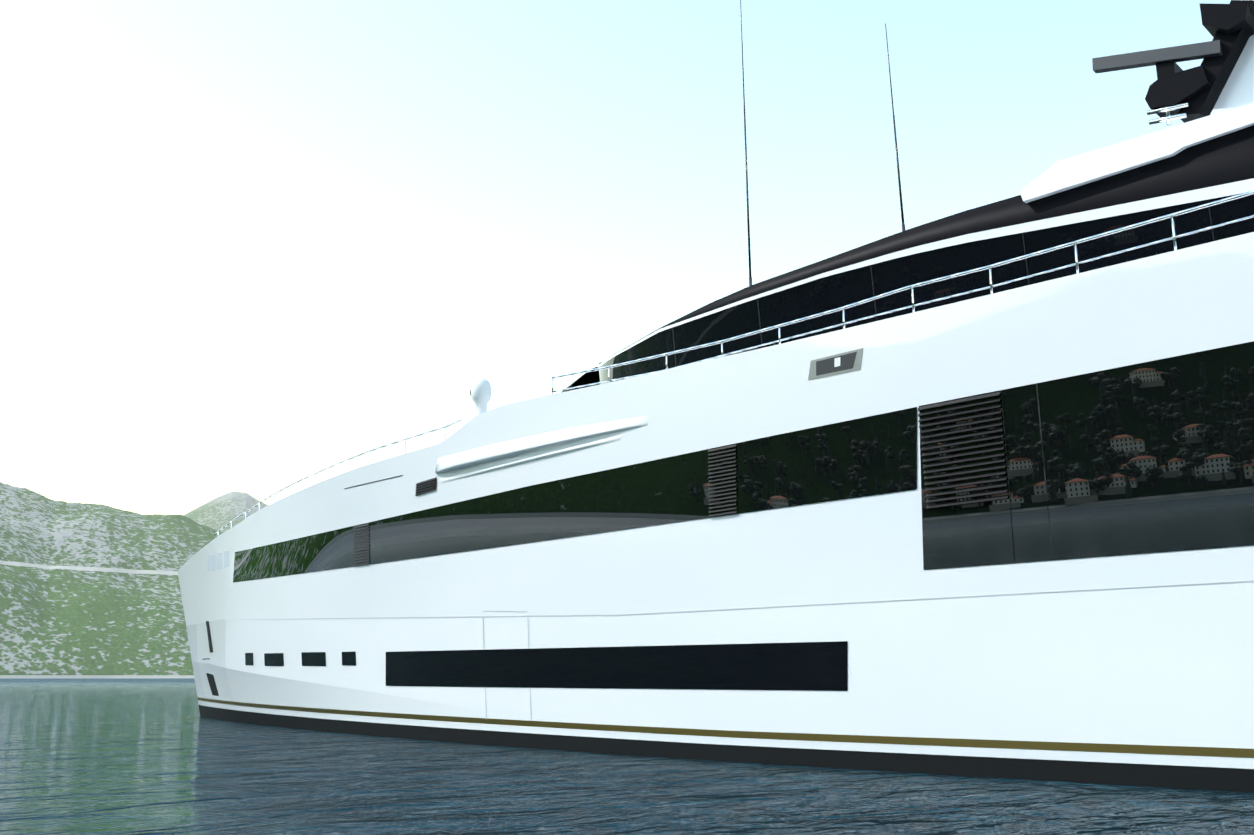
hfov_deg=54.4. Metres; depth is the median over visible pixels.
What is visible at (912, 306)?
yacht rails
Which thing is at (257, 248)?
sky
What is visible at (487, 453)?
yacht topside eyebrow
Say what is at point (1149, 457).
yacht glazing
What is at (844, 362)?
yacht mooring light
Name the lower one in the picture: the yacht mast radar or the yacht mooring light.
the yacht mooring light
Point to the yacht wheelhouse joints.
(874, 295)
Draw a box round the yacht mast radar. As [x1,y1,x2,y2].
[1092,0,1253,122]
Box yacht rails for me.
[214,190,1253,535]
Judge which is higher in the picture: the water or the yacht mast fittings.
the yacht mast fittings
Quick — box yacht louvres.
[354,392,1007,565]
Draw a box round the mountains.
[0,482,223,678]
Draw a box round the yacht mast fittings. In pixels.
[1147,102,1188,124]
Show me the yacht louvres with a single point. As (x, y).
(426, 486)
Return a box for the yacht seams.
[224,384,1252,719]
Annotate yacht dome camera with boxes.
[470,378,491,418]
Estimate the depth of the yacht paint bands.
15.84 m
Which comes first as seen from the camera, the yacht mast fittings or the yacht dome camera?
the yacht mast fittings
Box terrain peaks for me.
[183,491,267,531]
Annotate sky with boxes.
[0,0,1230,514]
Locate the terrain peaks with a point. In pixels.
(218, 513)
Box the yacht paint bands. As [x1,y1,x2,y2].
[197,697,1253,792]
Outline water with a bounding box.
[0,678,1253,834]
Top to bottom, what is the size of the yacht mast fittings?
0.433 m
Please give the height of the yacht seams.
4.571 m
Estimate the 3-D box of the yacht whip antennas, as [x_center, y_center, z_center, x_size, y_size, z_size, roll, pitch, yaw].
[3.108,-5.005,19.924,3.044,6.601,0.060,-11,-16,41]
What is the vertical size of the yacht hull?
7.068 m
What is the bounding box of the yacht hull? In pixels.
[178,232,1253,768]
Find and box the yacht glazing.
[233,341,1253,690]
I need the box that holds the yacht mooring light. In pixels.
[808,348,862,379]
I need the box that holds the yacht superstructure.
[562,125,1253,391]
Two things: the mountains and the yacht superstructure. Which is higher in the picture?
the yacht superstructure
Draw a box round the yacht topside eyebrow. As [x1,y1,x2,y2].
[435,416,647,482]
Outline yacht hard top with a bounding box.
[1020,35,1253,202]
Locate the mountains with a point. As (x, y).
(89, 591)
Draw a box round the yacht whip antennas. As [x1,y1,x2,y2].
[740,0,904,285]
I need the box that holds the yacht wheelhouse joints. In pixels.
[672,200,1213,366]

